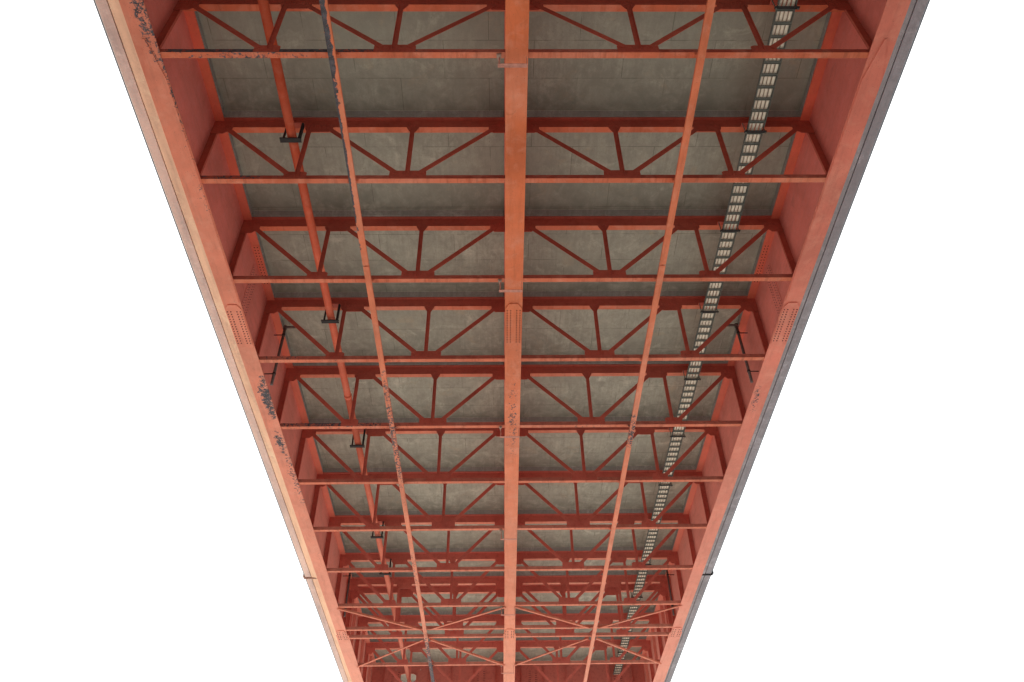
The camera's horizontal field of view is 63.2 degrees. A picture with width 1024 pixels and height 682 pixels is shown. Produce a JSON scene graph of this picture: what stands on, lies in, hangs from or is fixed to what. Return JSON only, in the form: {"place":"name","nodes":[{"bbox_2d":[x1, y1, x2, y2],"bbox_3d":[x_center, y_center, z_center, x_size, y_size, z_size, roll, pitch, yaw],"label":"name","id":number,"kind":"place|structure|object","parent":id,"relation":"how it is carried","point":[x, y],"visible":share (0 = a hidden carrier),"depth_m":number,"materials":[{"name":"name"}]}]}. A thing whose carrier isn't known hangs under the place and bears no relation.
{"place":"outdoors","nodes":[
{"label":"outdoors","id":0,"kind":"place"},
{"bbox_2d":[93,0,929,681],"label":"bridge deck","id":1,"kind":"structure","parent":0,"point":[475,86],"depth_m":30.74,"materials":[{"name":"concrete"}]},
{"bbox_2d":[119,0,375,681],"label":"girder","id":2,"kind":"object","parent":1,"relation":"attached to","point":[184,95],"visible":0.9,"depth_m":28.19,"materials":[{"name":"metal"}]},
{"bbox_2d":[264,325,294,385],"bbox_3d":[-9.113,0.533,32.567,0.800,3.080,0.169,0,-43,-1],"label":"drain pipe","id":3,"kind":"object","parent":2,"relation":"attached to","point":[285,327],"visible":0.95,"depth_m":32.76,"materials":[{"name":"black metal"}]},
{"bbox_2d":[343,572,350,616],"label":"drain pipe","id":4,"kind":"object","parent":2,"relation":"attached to","point":[349,576],"visible":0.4,"depth_m":47.17,"materials":[{"name":"black metal"}]},
{"bbox_2d":[337,608,420,629],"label":"lateral brace","id":5,"kind":"object","parent":2,"relation":"attached to","point":[379,618],"visible":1,"depth_m":46.02,"materials":[{"name":"paint"}]},
{"bbox_2d":[357,639,423,667],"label":"lateral brace","id":6,"kind":"object","parent":2,"relation":"attached to","point":[391,653],"visible":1,"depth_m":49.39,"materials":[{"name":"paint"}]},
{"bbox_2d":[503,0,528,681],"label":"girder","id":7,"kind":"object","parent":1,"relation":"attached to","point":[516,27],"visible":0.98,"depth_m":27.45,"materials":[{"name":"metal"}]},
{"bbox_2d":[430,638,504,665],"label":"lateral brace","id":8,"kind":"object","parent":7,"relation":"attached to","point":[467,652],"visible":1,"depth_m":49.44,"materials":[{"name":"paint"}]},
{"bbox_2d":[429,607,505,629],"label":"lateral brace","id":9,"kind":"object","parent":7,"relation":"attached to","point":[466,618],"visible":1,"depth_m":46.16,"materials":[{"name":"paint"}]},
{"bbox_2d":[500,605,514,615],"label":"hook bracket","id":10,"kind":"object","parent":7,"relation":"attached to","point":[505,614],"visible":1,"depth_m":44.86,"materials":[{"name":"metal"}]},
{"bbox_2d":[371,664,644,681],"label":"truss","id":11,"kind":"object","parent":7,"relation":"attached to","point":[532,673],"depth_m":58.36,"materials":[{"name":"metal"}]},
{"bbox_2d":[354,613,662,666],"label":"cross truss","id":12,"kind":"object","parent":7,"relation":"attached to","point":[498,619],"visible":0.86,"depth_m":52.08,"materials":[{"name":"metal"}]},
{"bbox_2d":[362,639,654,681],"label":"cross truss","id":13,"kind":"object","parent":7,"relation":"attached to","point":[644,644],"visible":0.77,"depth_m":55.75,"materials":[{"name":"metal"}]},
{"bbox_2d":[500,529,516,539],"bbox_3d":[-0.177,9.105,39.160,0.800,0.522,0.170,0,-43,-1],"label":"hook bracket","id":14,"kind":"object","parent":7,"relation":"attached to","point":[506,539],"visible":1,"depth_m":39.00,"materials":[{"name":"metal"}]},
{"bbox_2d":[342,574,675,630],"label":"cross truss","id":15,"kind":"object","parent":7,"relation":"attached to","point":[499,582],"visible":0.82,"depth_m":48.90,"materials":[{"name":"metal"}]},
{"bbox_2d":[499,426,518,437],"bbox_3d":[-0.118,3.636,33.321,0.800,0.522,0.170,0,-43,-1],"label":"hook bracket","id":16,"kind":"object","parent":7,"relation":"attached to","point":[500,427],"visible":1,"depth_m":33.17,"materials":[{"name":"metal"}]},
{"bbox_2d":[323,513,695,572],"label":"cross truss","id":17,"kind":"object","parent":7,"relation":"attached to","point":[495,519],"visible":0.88,"depth_m":43.46,"materials":[{"name":"metal"}]},
{"bbox_2d":[371,521,383,537],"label":"pipe bracket","id":18,"kind":"object","parent":17,"relation":"attached to","point":[381,536],"visible":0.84,"depth_m":43.33,"materials":[{"name":"black metal"}]},
{"bbox_2d":[335,550,683,607],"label":"cross truss","id":19,"kind":"object","parent":7,"relation":"attached to","point":[498,557],"visible":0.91,"depth_m":46.52,"materials":[{"name":"metal"}]},
{"bbox_2d":[379,558,391,574],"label":"pipe bracket","id":20,"kind":"object","parent":19,"relation":"attached to","point":[381,573],"visible":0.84,"depth_m":46.12,"materials":[{"name":"black metal"}]},
{"bbox_2d":[346,583,672,638],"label":"cross truss","id":21,"kind":"object","parent":7,"relation":"attached to","point":[486,589],"visible":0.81,"depth_m":49.47,"materials":[{"name":"metal"}]},
{"bbox_2d":[310,470,709,531],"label":"cross truss","id":22,"kind":"object","parent":7,"relation":"attached to","point":[578,524],"visible":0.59,"depth_m":40.13,"materials":[{"name":"metal"}]},
{"bbox_2d":[498,279,521,291],"bbox_3d":[-0.060,-1.832,27.482,0.800,0.522,0.170,0,-43,-1],"label":"hook bracket","id":23,"kind":"object","parent":7,"relation":"attached to","point":[499,282],"visible":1,"depth_m":27.32,"materials":[{"name":"metal"}]},
{"bbox_2d":[276,364,745,428],"bbox_3d":[-0.013,2.269,34.562,19.136,3.164,0.300,0,-43,-1],"label":"cross truss","id":24,"kind":"object","parent":7,"relation":"attached to","point":[493,372],"visible":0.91,"depth_m":35.02,"materials":[{"name":"metal"}]},
{"bbox_2d":[583,0,715,681],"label":"inspection rail","id":25,"kind":"object","parent":24,"relation":"attached to","point":[700,56],"visible":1,"depth_m":27.16,"materials":[{"name":"metal"}]},
{"bbox_2d":[682,370,700,380],"bbox_3d":[7.581,1.476,35.161,0.700,0.555,0.210,0,-43,-1],"label":"ladder hanger","id":26,"kind":"object","parent":24,"relation":"attached to","point":[685,371],"visible":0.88,"depth_m":35.05,"materials":[{"name":"black metal"}]},
{"bbox_2d":[295,427,726,484],"bbox_3d":[-0.042,4.999,37.477,19.136,3.164,0.300,0,-43,-1],"label":"cross truss","id":27,"kind":"object","parent":7,"relation":"attached to","point":[439,478],"visible":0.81,"depth_m":37.16,"materials":[{"name":"metal"}]},
{"bbox_2d":[350,429,365,447],"bbox_3d":[-6.959,4.427,37.725,0.660,0.964,0.260,0,-43,-1],"label":"pipe bracket","id":28,"kind":"object","parent":27,"relation":"attached to","point":[359,446],"visible":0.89,"depth_m":37.49,"materials":[{"name":"black metal"}]},
{"bbox_2d":[319,0,434,681],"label":"inspection rail","id":29,"kind":"object","parent":27,"relation":"attached to","point":[332,55],"visible":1,"depth_m":27.01,"materials":[{"name":"metal"}]},
{"bbox_2d":[668,427,685,437],"bbox_3d":[7.551,4.211,38.080,0.700,0.555,0.210,0,-43,-1],"label":"ladder hanger","id":30,"kind":"object","parent":27,"relation":"attached to","point":[671,428],"visible":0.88,"depth_m":37.96,"materials":[{"name":"black metal"}]},
{"bbox_2d":[255,296,768,362],"bbox_3d":[0.017,-0.477,31.631,19.136,3.164,0.300,0,-43,-1],"label":"cross truss","id":31,"kind":"object","parent":7,"relation":"attached to","point":[490,304],"visible":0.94,"depth_m":32.06,"materials":[{"name":"metal"}]},
{"bbox_2d":[321,304,340,322],"bbox_3d":[-6.901,-1.041,31.887,0.660,0.964,0.260,0,-43,-1],"label":"pipe bracket","id":32,"kind":"object","parent":31,"relation":"attached to","point":[338,306],"visible":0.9,"depth_m":31.69,"materials":[{"name":"black metal"}]},
{"bbox_2d":[698,302,718,312],"bbox_3d":[7.610,-1.258,32.242,0.700,0.555,0.210,0,-43,-1],"label":"ladder hanger","id":33,"kind":"object","parent":31,"relation":"attached to","point":[701,304],"visible":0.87,"depth_m":32.05,"materials":[{"name":"black metal"}]},
{"bbox_2d":[229,216,795,282],"bbox_3d":[0.046,-3.197,28.727,19.136,3.164,0.300,0,-43,-1],"label":"cross truss","id":34,"kind":"object","parent":7,"relation":"attached to","point":[489,224],"visible":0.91,"depth_m":29.16,"materials":[{"name":"metal"}]},
{"bbox_2d":[717,222,739,231],"bbox_3d":[7.639,-3.992,29.322,0.700,0.555,0.210,0,-43,-1],"label":"ladder hanger","id":35,"kind":"object","parent":34,"relation":"attached to","point":[721,223],"visible":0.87,"depth_m":29.13,"materials":[{"name":"black metal"}]},
{"bbox_2d":[497,53,527,67],"bbox_3d":[-0.002,-7.301,21.644,0.800,0.522,0.170,0,-43,-1],"label":"hook bracket","id":36,"kind":"object","parent":7,"relation":"attached to","point":[512,65],"visible":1,"depth_m":21.48,"materials":[{"name":"metal"}]},
{"bbox_2d":[197,117,829,183],"bbox_3d":[0.075,-5.943,25.794,19.136,3.164,0.300,0,-43,-1],"label":"cross truss","id":37,"kind":"object","parent":7,"relation":"attached to","point":[484,126],"visible":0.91,"depth_m":26.23,"materials":[{"name":"metal"}]},
{"bbox_2d":[279,123,304,142],"bbox_3d":[-6.842,-6.510,26.048,0.660,0.964,0.260,0,-43,-1],"label":"pipe bracket","id":38,"kind":"object","parent":37,"relation":"attached to","point":[284,139],"visible":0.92,"depth_m":25.73,"materials":[{"name":"black metal"}]},
{"bbox_2d":[257,0,408,681],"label":"service pipe","id":39,"kind":"object","parent":38,"relation":"on","point":[268,25],"visible":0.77,"depth_m":28.75,"materials":[{"name":"metal"}]},
{"bbox_2d":[740,123,766,133],"bbox_3d":[7.668,-6.726,26.403,0.700,0.555,0.210,0,-43,-1],"label":"ladder hanger","id":40,"kind":"object","parent":37,"relation":"attached to","point":[743,125],"visible":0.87,"depth_m":26.21,"materials":[{"name":"black metal"}]},
{"bbox_2d":[156,0,872,57],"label":"cross truss","id":41,"kind":"object","parent":7,"relation":"attached to","point":[270,49],"visible":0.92,"depth_m":22.67,"materials":[{"name":"metal"}]},
{"bbox_2d":[770,0,799,9],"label":"ladder hanger","id":42,"kind":"object","parent":41,"relation":"attached to","point":[773,2],"visible":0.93,"depth_m":23.28,"materials":[{"name":"black metal"}]},
{"bbox_2d":[613,0,797,674],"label":"cable ladder","id":43,"kind":"object","parent":42,"relation":"on","point":[745,164],"visible":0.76,"depth_m":30.37,"materials":[{"name":"metal"}]},
{"bbox_2d":[614,0,782,672],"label":"cable","id":44,"kind":"object","parent":43,"relation":"on","point":[763,71],"visible":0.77,"depth_m":29.63,"materials":[{"name":"grey metal"}]},
{"bbox_2d":[615,0,786,672],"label":"cable","id":45,"kind":"object","parent":43,"relation":"on","point":[747,151],"visible":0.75,"depth_m":29.46,"materials":[{"name":"grey metal"}]},
{"bbox_2d":[617,0,790,674],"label":"cable","id":46,"kind":"object","parent":43,"relation":"on","point":[752,146],"visible":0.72,"depth_m":29.36,"materials":[{"name":"grey metal"}]},
{"bbox_2d":[619,0,795,672],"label":"cable","id":47,"kind":"object","parent":43,"relation":"on","point":[755,148],"visible":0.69,"depth_m":29.20,"materials":[{"name":"grey metal"}]},
{"bbox_2d":[514,638,588,665],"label":"lateral brace","id":48,"kind":"object","parent":7,"relation":"attached to","point":[551,651],"visible":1,"depth_m":49.58,"materials":[{"name":"paint"}]},
{"bbox_2d":[515,606,589,628],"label":"lateral brace","id":49,"kind":"object","parent":7,"relation":"attached to","point":[552,617],"visible":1,"depth_m":46.17,"materials":[{"name":"paint"}]},
{"bbox_2d":[640,0,910,681],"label":"girder","id":50,"kind":"object","parent":1,"relation":"attached to","point":[840,100],"visible":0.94,"depth_m":28.61,"materials":[{"name":"metal"}]},
{"bbox_2d":[596,637,660,663],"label":"lateral brace","id":51,"kind":"object","parent":50,"relation":"attached to","point":[627,650],"visible":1,"depth_m":49.60,"materials":[{"name":"paint"}]},
{"bbox_2d":[599,605,681,628],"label":"lateral brace","id":52,"kind":"object","parent":50,"relation":"attached to","point":[640,616],"visible":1,"depth_m":46.27,"materials":[{"name":"paint"}]},
{"bbox_2d":[666,570,677,615],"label":"drain pipe","id":53,"kind":"object","parent":50,"relation":"attached to","point":[667,574],"visible":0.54,"depth_m":47.56,"materials":[{"name":"black metal"}]},
{"bbox_2d":[727,323,758,382],"bbox_3d":[9.125,0.447,32.830,0.800,3.080,0.169,0,-43,-1],"label":"drain pipe","id":54,"kind":"object","parent":50,"relation":"attached to","point":[738,332],"visible":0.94,"depth_m":32.99,"materials":[{"name":"black metal"}]},
{"bbox_2d":[0,0,1023,681],"label":"sky","id":55,"kind":"structure","parent":0,"point":[875,533],"materials":[{"name":"white"}]}
]}

